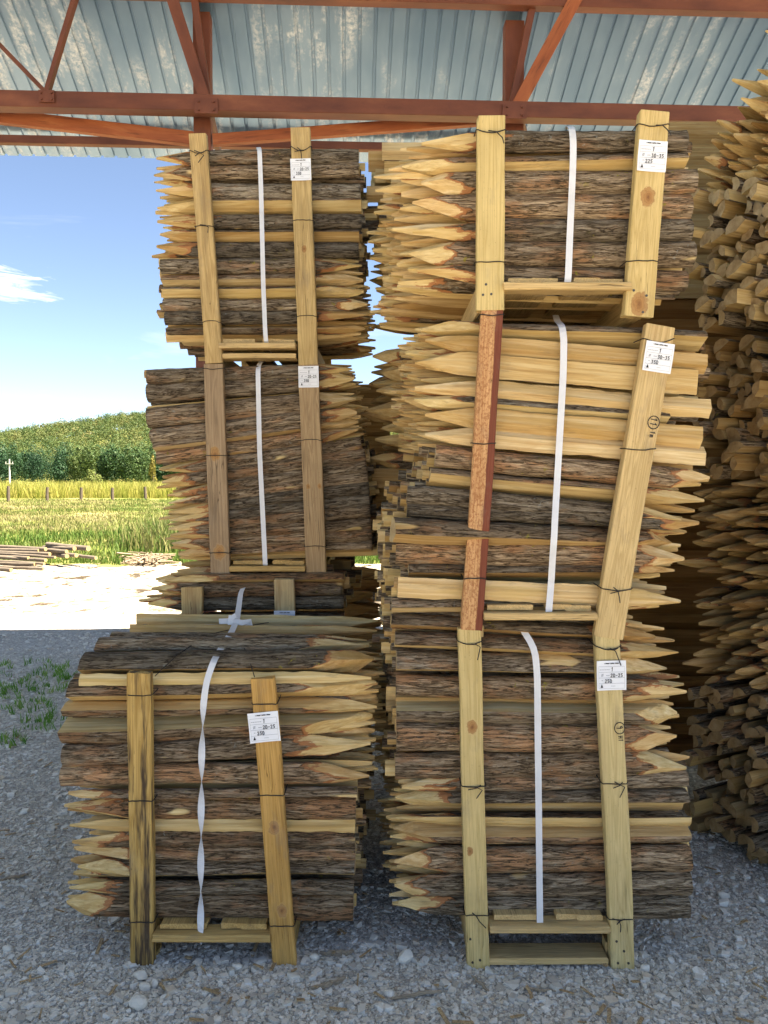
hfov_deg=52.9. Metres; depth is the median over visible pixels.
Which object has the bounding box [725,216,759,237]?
wooden stake
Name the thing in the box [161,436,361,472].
wooden stake
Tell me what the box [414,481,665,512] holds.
wooden stake
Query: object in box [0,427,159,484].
hill
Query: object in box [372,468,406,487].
wooden stake
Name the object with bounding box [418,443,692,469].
wooden stake
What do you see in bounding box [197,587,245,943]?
packing strap
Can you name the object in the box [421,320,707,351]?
wooden stake
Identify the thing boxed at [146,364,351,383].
wooden stake
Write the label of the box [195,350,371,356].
wooden stake
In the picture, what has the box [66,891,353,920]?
wooden stake
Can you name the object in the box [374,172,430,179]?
wooden stake
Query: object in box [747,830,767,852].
wooden stake
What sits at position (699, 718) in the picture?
wooden stake
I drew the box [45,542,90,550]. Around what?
cut log
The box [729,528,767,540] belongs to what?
wooden stake
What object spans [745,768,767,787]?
wooden stake
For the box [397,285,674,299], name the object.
wooden stake
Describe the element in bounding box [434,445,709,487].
wooden stake
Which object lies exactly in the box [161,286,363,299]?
wooden stake
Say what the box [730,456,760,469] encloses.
wooden stake
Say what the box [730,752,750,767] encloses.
wooden stake
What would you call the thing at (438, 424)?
wooden stake
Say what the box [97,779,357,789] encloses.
wooden stake
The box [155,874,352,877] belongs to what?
wooden stake
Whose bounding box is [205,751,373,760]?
wooden stake
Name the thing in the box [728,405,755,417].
wooden stake
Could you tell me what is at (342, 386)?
wooden stake
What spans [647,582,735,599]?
wooden stake
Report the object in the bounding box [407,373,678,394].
wooden stake
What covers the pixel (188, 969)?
stick
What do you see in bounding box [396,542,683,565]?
wooden stake
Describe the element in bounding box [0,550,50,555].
cut log
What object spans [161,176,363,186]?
wooden stake
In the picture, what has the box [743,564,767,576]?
wooden stake
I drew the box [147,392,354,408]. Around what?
wooden stake
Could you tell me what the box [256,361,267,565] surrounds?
packing strap
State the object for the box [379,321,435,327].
wooden stake
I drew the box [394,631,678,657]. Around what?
wooden stake
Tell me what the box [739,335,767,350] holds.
wooden stake
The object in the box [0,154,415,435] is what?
sky
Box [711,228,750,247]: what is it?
wooden stake
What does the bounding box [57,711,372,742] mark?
wooden stake
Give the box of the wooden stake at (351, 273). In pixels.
[160,270,362,279]
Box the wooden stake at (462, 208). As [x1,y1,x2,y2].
[412,194,693,222]
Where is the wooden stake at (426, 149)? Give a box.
[407,142,692,153]
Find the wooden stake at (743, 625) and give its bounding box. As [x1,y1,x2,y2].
[726,618,764,631]
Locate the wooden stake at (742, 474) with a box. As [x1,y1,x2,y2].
[731,469,760,478]
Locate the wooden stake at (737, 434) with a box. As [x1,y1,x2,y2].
[725,427,761,442]
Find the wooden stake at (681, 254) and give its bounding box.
[409,241,696,268]
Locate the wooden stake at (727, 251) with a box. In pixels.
[719,245,743,257]
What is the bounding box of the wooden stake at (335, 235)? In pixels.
[160,229,359,243]
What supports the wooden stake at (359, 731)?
on the stacked stakes at (388, 498)
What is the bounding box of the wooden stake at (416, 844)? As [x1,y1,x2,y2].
[397,840,688,847]
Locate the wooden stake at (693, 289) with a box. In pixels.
[675,279,703,297]
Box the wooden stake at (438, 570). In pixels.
[408,564,674,577]
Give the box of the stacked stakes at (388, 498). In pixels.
[64,30,767,918]
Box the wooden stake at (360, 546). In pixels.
[178,541,372,556]
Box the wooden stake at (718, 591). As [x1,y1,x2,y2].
[695,585,747,596]
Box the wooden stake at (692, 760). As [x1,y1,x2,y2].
[680,747,747,766]
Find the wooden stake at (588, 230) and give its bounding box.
[412,218,693,241]
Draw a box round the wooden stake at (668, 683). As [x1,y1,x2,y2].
[414,674,683,686]
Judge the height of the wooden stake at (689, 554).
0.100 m
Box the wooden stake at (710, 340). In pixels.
[696,337,742,352]
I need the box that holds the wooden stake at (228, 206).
[157,198,361,214]
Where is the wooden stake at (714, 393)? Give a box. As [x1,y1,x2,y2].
[700,386,729,401]
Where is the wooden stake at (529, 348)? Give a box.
[425,336,707,373]
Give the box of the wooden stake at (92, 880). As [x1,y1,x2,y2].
[68,876,307,884]
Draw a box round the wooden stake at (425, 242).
[401,237,463,247]
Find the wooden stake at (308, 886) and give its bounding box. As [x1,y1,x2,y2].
[69,878,353,895]
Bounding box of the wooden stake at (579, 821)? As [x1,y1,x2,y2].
[396,815,691,826]
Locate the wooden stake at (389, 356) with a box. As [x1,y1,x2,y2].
[373,349,408,362]
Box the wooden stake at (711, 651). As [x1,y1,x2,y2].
[693,647,738,656]
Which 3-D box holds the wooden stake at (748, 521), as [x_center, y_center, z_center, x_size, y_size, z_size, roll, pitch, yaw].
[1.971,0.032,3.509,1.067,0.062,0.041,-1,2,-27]
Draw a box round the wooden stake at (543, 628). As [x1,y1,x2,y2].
[390,614,655,639]
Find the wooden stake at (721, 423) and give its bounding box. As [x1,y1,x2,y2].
[713,418,751,428]
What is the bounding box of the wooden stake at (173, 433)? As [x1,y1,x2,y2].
[149,407,356,442]
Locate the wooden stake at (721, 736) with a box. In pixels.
[708,727,743,742]
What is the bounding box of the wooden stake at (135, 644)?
[94,636,365,651]
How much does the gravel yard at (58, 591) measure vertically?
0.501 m
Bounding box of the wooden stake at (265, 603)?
[148,595,343,610]
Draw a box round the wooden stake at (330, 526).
[170,517,370,538]
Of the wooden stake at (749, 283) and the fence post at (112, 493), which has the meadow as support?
the fence post at (112, 493)
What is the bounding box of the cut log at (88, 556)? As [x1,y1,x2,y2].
[78,554,97,559]
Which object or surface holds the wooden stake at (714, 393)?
on the stacked stakes at (388, 498)
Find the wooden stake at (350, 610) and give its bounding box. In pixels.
[221,604,378,616]
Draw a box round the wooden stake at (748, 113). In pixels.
[737,107,767,121]
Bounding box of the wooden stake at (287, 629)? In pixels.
[130,624,376,635]
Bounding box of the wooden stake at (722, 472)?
[712,465,731,478]
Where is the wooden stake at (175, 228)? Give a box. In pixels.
[168,226,360,231]
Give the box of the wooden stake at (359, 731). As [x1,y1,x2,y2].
[84,727,374,743]
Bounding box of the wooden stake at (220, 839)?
[72,831,354,847]
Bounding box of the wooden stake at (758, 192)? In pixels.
[749,183,767,202]
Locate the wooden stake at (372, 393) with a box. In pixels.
[358,384,382,397]
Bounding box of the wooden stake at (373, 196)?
[367,186,384,202]
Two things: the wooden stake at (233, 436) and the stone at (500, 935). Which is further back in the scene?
the wooden stake at (233, 436)
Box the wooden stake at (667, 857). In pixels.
[394,843,692,872]
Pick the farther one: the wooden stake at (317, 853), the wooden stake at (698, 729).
the wooden stake at (698, 729)
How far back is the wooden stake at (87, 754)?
2.59 m
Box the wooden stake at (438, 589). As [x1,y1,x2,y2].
[397,577,680,606]
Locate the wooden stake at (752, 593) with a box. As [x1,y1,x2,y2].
[732,589,767,599]
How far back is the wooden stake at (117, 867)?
2.62 m
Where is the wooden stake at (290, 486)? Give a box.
[169,472,368,503]
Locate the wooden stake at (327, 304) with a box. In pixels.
[162,298,366,311]
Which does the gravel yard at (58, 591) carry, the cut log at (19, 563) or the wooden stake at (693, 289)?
the cut log at (19, 563)
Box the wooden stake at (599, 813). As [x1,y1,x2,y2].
[388,811,676,820]
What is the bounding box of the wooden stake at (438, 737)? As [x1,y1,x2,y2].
[396,722,676,752]
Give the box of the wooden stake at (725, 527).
[705,522,743,531]
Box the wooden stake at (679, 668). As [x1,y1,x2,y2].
[648,661,734,675]
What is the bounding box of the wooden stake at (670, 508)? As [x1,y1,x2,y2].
[426,478,694,512]
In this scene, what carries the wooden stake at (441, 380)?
on the stacked stakes at (388, 498)
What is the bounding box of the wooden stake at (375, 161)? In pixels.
[368,151,383,171]
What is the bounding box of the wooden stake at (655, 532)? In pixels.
[410,517,686,535]
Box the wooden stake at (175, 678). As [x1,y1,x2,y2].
[79,671,370,685]
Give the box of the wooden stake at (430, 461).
[426,453,700,487]
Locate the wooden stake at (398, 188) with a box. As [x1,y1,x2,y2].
[375,182,425,193]
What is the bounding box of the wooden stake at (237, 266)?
[159,258,360,274]
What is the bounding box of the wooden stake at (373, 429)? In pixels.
[362,423,389,436]
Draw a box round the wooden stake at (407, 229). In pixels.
[392,224,456,235]
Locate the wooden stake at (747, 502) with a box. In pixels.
[726,497,764,507]
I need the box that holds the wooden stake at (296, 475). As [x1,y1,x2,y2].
[168,461,367,495]
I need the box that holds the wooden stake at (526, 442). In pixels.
[425,428,705,465]
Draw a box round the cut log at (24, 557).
[1,555,29,558]
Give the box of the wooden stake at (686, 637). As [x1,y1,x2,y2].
[646,629,720,645]
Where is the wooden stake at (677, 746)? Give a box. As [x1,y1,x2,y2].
[655,738,700,753]
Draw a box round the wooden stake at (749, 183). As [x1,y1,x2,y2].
[741,177,767,194]
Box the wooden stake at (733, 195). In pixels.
[724,188,754,204]
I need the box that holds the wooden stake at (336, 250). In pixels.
[156,242,358,258]
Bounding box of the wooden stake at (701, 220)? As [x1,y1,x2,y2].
[691,214,712,228]
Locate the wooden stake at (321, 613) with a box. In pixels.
[204,611,344,615]
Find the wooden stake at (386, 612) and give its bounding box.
[382,605,641,623]
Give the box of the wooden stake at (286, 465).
[162,447,365,484]
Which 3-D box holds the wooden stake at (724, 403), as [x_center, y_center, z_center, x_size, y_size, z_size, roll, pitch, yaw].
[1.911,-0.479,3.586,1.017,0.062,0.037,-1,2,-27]
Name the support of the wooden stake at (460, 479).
on the wooden stake at (670, 508)
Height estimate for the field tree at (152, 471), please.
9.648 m
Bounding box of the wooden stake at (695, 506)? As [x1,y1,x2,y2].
[665,498,713,514]
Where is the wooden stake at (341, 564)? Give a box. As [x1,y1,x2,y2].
[182,560,350,569]
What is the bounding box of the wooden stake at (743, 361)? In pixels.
[736,354,755,368]
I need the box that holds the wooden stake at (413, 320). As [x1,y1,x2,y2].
[384,316,590,325]
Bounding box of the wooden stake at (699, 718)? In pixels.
[687,709,728,724]
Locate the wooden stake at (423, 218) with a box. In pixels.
[394,213,464,224]
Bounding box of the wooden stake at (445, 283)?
[398,278,679,295]
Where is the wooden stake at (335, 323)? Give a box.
[168,321,366,326]
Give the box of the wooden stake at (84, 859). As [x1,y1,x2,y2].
[71,854,114,863]
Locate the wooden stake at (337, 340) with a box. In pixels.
[182,335,364,345]
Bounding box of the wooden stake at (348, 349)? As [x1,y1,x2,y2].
[188,346,369,354]
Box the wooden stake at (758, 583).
[740,578,767,588]
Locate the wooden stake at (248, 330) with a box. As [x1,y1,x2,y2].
[165,326,364,334]
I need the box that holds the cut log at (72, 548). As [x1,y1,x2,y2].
[42,546,76,550]
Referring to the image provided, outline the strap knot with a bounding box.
[219,613,251,624]
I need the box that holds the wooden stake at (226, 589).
[151,581,342,596]
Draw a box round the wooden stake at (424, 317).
[387,313,479,320]
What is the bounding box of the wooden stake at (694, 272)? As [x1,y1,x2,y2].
[684,262,708,280]
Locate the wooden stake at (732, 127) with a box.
[716,119,752,133]
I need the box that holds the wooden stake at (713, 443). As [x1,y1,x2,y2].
[700,437,728,448]
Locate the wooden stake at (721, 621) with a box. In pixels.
[698,614,742,626]
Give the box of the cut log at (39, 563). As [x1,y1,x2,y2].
[0,560,44,564]
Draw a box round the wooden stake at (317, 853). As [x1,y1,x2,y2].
[76,841,355,860]
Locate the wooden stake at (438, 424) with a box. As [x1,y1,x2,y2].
[416,421,467,428]
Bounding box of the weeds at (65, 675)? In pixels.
[0,654,80,748]
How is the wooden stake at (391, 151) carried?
on the stacked stakes at (388, 498)
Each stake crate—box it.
[127,670,300,965]
[181,578,314,615]
[189,127,330,366]
[203,364,334,573]
[455,626,634,968]
[460,310,674,639]
[461,109,670,326]
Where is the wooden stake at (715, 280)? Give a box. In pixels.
[703,274,741,288]
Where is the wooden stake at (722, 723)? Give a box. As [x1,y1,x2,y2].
[708,714,767,732]
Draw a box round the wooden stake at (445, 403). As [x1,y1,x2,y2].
[414,396,670,423]
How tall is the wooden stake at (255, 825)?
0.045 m
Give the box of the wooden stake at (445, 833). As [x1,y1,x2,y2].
[393,810,691,844]
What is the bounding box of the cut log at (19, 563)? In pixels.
[0,562,35,565]
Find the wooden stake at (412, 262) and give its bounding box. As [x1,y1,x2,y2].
[397,257,680,269]
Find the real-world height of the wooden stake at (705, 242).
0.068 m
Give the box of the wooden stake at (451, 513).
[406,503,698,529]
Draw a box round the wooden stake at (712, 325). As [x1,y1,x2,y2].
[703,317,767,336]
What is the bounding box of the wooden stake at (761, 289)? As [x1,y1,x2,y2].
[755,279,767,297]
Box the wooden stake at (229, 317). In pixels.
[164,310,366,325]
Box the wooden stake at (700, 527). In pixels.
[674,515,716,532]
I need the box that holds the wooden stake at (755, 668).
[735,662,767,675]
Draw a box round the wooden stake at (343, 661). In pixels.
[77,649,373,673]
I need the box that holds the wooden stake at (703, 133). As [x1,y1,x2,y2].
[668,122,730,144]
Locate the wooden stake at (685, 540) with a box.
[665,532,720,550]
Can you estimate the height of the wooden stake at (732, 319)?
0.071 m
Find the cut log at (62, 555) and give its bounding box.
[51,554,68,557]
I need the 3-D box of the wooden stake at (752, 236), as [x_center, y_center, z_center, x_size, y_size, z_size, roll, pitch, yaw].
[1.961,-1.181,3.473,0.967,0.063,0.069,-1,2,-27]
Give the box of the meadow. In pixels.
[0,498,380,566]
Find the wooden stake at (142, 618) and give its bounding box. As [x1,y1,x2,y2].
[136,613,377,626]
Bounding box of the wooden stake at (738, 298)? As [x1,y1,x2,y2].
[724,288,767,308]
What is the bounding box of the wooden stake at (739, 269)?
[726,260,764,279]
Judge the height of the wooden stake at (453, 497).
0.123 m
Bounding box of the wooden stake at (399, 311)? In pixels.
[381,308,596,322]
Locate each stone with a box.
[2,945,12,951]
[128,993,147,1010]
[133,970,146,980]
[139,982,150,990]
[150,979,157,987]
[232,963,241,970]
[310,953,319,960]
[337,1002,343,1007]
[384,989,393,996]
[398,949,412,964]
[498,933,509,937]
[640,964,649,971]
[717,891,729,898]
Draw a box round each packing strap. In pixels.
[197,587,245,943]
[256,147,271,352]
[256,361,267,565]
[521,632,542,922]
[545,315,566,611]
[564,126,576,281]
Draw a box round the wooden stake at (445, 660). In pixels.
[396,649,666,673]
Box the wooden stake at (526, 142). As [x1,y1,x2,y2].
[421,130,688,153]
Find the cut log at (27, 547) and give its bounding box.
[0,545,46,550]
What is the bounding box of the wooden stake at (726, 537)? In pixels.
[702,532,742,543]
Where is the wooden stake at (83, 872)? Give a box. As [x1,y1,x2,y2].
[73,869,351,875]
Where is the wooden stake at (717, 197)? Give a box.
[712,189,732,206]
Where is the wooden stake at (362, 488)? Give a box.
[169,482,369,513]
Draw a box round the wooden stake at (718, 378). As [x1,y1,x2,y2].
[698,371,729,385]
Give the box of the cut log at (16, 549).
[0,548,39,551]
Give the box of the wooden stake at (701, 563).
[677,557,723,568]
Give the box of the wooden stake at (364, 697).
[158,694,376,701]
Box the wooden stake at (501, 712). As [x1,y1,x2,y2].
[396,701,676,724]
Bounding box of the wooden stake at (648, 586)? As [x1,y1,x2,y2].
[518,580,665,589]
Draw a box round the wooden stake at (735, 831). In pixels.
[729,825,751,842]
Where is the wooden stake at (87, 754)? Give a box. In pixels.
[61,734,370,766]
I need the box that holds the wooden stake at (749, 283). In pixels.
[740,276,763,290]
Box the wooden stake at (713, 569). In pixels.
[697,566,738,573]
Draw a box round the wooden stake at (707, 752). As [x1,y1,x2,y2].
[693,744,718,759]
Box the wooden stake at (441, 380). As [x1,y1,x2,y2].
[421,377,697,398]
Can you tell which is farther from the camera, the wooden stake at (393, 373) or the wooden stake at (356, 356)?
the wooden stake at (356, 356)
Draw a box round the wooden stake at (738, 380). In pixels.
[729,373,754,387]
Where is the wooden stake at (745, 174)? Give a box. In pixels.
[735,168,767,179]
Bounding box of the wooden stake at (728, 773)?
[722,766,746,778]
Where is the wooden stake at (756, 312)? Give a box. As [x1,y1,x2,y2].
[748,304,767,321]
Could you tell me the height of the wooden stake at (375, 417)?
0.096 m
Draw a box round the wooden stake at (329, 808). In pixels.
[68,797,355,819]
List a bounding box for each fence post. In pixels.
[6,486,9,501]
[45,487,48,501]
[79,487,82,499]
[111,488,113,499]
[144,487,146,498]
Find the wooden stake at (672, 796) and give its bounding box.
[395,787,690,806]
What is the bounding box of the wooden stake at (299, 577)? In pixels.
[165,572,344,582]
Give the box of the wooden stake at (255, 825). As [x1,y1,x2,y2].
[70,819,354,832]
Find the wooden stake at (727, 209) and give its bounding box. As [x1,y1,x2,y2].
[717,200,756,219]
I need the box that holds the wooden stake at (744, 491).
[719,485,767,496]
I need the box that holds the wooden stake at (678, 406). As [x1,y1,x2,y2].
[415,381,711,418]
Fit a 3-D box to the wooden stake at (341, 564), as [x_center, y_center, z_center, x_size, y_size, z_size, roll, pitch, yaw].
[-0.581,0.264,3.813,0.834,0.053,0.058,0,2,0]
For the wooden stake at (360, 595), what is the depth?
4.89 m
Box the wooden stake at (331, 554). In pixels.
[179,547,377,559]
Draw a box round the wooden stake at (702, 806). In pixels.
[690,798,712,814]
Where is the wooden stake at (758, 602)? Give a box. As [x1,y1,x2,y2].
[744,596,767,608]
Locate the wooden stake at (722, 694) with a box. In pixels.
[713,681,750,702]
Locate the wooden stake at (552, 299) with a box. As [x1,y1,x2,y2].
[392,287,660,304]
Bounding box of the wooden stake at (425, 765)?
[395,751,686,778]
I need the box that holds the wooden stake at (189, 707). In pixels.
[61,696,376,716]
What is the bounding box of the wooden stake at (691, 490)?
[674,483,732,497]
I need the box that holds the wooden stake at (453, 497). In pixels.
[406,486,680,520]
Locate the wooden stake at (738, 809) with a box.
[729,800,758,817]
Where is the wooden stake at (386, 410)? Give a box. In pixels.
[366,401,403,417]
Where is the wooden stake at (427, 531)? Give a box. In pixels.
[389,517,671,547]
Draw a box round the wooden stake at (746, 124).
[739,119,767,133]
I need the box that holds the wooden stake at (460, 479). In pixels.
[428,468,703,503]
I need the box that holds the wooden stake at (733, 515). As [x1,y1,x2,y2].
[712,508,751,521]
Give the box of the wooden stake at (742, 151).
[723,143,767,158]
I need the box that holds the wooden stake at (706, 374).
[419,349,709,378]
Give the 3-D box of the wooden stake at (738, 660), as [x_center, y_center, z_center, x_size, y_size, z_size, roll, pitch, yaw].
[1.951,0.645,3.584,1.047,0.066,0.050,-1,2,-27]
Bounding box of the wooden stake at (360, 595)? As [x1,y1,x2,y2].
[347,591,372,602]
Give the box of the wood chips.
[0,659,767,1023]
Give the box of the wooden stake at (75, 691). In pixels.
[65,678,375,700]
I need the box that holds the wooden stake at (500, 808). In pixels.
[397,804,682,810]
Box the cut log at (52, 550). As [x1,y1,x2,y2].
[40,548,67,553]
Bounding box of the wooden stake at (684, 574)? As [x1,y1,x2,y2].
[639,566,731,582]
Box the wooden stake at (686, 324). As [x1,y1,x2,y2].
[628,319,740,336]
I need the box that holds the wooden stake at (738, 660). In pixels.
[725,655,767,665]
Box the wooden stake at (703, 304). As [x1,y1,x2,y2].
[695,295,721,312]
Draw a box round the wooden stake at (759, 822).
[749,811,767,832]
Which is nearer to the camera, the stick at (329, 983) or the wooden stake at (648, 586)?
the stick at (329, 983)
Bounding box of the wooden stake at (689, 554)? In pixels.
[670,550,711,565]
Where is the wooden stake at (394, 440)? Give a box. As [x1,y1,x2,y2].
[375,434,414,446]
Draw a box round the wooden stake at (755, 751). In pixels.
[747,742,767,758]
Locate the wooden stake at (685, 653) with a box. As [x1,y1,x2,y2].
[638,646,715,660]
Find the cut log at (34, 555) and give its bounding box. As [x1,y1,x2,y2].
[0,552,55,558]
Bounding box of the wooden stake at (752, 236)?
[741,228,767,243]
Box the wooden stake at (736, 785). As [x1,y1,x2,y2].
[727,774,748,793]
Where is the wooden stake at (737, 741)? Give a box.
[727,735,764,748]
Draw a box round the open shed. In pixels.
[0,0,767,611]
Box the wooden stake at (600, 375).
[415,352,698,394]
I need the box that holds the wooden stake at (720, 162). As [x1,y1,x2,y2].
[704,156,738,172]
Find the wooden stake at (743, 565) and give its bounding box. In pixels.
[721,560,767,570]
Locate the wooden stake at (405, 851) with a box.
[383,846,426,855]
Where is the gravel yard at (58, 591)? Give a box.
[0,563,767,1023]
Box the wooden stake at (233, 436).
[152,418,358,451]
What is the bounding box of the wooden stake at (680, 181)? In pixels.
[421,169,698,194]
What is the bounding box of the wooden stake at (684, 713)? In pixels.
[662,707,707,722]
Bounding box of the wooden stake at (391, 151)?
[382,142,429,160]
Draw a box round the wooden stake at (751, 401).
[744,394,767,409]
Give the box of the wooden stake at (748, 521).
[735,515,767,527]
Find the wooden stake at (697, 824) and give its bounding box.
[689,812,720,833]
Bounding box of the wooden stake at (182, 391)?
[145,373,353,402]
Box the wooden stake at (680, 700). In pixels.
[658,692,707,706]
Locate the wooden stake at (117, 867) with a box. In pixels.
[78,857,355,876]
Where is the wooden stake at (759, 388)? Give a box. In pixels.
[751,380,767,396]
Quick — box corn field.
[0,478,186,497]
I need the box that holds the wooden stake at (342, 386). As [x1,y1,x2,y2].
[152,382,355,402]
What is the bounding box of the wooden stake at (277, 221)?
[157,214,361,229]
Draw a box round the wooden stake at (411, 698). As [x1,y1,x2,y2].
[396,695,673,705]
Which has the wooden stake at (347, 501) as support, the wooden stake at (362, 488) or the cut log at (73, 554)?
the wooden stake at (362, 488)
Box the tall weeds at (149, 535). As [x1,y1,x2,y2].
[98,513,180,553]
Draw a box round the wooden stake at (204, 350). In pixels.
[187,343,357,350]
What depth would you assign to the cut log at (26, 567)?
14.32 m
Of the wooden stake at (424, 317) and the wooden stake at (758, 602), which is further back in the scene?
the wooden stake at (758, 602)
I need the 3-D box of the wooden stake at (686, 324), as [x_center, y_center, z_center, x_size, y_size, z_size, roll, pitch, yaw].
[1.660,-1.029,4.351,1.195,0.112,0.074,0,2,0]
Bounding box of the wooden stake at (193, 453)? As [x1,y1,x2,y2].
[156,428,357,464]
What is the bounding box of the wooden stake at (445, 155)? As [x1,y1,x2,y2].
[409,150,690,159]
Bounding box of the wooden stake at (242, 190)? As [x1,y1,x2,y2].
[156,183,360,198]
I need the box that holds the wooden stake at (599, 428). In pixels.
[425,408,702,448]
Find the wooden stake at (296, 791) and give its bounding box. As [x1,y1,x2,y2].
[68,786,357,798]
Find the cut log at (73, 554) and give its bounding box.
[51,552,77,556]
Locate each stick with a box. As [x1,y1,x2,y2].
[0,873,27,880]
[180,964,195,975]
[311,976,345,989]
[319,949,353,956]
[391,990,441,999]
[459,1011,473,1023]
[471,975,488,991]
[524,987,555,991]
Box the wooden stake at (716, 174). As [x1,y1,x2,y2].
[698,168,737,181]
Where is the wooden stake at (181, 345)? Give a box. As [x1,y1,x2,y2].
[179,339,368,348]
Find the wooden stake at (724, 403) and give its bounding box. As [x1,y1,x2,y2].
[717,397,737,409]
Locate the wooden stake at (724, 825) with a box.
[711,818,735,832]
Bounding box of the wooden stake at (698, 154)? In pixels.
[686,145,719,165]
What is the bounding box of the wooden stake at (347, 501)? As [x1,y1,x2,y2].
[170,494,370,521]
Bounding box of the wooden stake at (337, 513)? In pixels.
[169,506,370,530]
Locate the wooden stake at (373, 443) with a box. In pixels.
[364,436,385,450]
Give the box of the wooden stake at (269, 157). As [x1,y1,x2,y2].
[156,149,358,165]
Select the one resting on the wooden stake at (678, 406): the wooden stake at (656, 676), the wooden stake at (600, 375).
the wooden stake at (600, 375)
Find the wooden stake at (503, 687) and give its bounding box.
[396,674,686,700]
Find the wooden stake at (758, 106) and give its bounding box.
[740,97,767,113]
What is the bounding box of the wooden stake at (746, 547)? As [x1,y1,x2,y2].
[729,543,767,552]
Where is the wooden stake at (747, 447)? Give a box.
[727,441,767,453]
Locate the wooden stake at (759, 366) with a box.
[751,359,767,373]
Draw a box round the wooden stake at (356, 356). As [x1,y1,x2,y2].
[198,353,372,360]
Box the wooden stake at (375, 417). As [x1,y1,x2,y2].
[361,412,396,422]
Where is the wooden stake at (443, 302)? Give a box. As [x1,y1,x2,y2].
[394,295,614,311]
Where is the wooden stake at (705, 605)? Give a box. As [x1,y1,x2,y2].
[696,600,734,608]
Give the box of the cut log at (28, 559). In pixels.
[0,555,46,561]
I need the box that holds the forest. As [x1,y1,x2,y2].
[0,407,398,484]
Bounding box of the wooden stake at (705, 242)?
[700,230,717,249]
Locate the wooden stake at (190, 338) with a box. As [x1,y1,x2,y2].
[165,332,360,342]
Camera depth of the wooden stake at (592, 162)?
2.50 m
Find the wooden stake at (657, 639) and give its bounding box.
[392,627,674,643]
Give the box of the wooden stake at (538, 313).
[392,302,640,319]
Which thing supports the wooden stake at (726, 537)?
on the stacked stakes at (388, 498)
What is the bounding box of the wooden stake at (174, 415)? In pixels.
[145,392,355,428]
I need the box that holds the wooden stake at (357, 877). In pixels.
[89,869,361,882]
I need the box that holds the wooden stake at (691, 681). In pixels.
[664,676,711,691]
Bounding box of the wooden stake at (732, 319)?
[718,310,767,331]
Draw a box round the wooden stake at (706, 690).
[699,678,755,696]
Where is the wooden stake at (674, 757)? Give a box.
[402,750,688,761]
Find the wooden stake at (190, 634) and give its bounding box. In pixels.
[110,632,366,642]
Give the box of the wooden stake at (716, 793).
[704,784,726,801]
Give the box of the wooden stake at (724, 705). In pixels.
[713,698,748,708]
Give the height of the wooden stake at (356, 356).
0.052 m
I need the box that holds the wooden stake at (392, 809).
[384,806,440,813]
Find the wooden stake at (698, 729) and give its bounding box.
[688,721,711,735]
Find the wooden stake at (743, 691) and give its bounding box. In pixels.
[733,686,767,697]
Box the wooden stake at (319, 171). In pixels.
[154,162,358,180]
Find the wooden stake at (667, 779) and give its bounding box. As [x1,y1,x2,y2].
[402,770,688,791]
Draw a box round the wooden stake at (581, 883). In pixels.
[394,871,692,896]
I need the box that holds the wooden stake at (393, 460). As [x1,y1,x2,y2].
[370,452,412,468]
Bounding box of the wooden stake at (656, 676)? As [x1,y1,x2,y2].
[392,670,678,679]
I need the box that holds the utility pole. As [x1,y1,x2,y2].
[5,459,12,484]
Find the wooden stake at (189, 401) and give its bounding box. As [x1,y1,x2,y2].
[151,385,360,405]
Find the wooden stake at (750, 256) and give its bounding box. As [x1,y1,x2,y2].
[741,250,767,264]
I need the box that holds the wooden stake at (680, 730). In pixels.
[658,723,692,738]
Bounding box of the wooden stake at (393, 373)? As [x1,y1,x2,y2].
[381,366,403,381]
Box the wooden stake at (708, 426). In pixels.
[692,421,713,435]
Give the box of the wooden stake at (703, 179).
[685,166,722,186]
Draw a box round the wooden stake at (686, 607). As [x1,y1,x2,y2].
[627,600,713,613]
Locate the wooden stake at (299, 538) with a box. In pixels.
[172,529,371,549]
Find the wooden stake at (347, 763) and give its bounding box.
[191,759,371,767]
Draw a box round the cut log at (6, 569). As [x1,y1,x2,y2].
[0,567,12,571]
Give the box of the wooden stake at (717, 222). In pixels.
[708,215,729,228]
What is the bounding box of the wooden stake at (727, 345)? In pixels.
[713,338,744,353]
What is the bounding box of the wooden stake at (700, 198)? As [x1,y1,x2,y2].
[691,187,717,211]
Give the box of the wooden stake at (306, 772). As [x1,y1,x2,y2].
[59,761,368,785]
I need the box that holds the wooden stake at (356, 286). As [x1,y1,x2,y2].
[159,284,367,292]
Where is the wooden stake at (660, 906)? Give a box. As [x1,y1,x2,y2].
[398,895,690,918]
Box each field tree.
[86,469,102,483]
[147,454,157,483]
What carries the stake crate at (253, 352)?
on the stake crate at (316, 559)
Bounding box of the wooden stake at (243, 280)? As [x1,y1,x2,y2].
[161,274,362,286]
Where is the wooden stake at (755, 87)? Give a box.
[732,78,767,96]
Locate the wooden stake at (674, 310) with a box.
[641,300,710,318]
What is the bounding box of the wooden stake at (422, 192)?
[401,187,444,198]
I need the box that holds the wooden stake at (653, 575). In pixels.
[415,573,659,580]
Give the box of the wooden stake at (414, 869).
[397,864,637,873]
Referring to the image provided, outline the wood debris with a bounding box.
[0,551,181,613]
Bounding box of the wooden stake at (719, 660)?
[682,654,732,666]
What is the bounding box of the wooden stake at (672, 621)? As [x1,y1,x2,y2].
[626,613,720,629]
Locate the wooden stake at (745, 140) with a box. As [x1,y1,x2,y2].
[733,133,767,152]
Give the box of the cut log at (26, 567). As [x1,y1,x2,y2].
[0,565,44,569]
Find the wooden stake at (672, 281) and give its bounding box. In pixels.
[416,264,688,291]
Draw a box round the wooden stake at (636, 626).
[393,612,663,629]
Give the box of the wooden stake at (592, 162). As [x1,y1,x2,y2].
[402,152,688,176]
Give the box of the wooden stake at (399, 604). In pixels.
[391,597,646,612]
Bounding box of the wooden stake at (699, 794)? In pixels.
[692,781,726,801]
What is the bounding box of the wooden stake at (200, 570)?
[177,564,332,574]

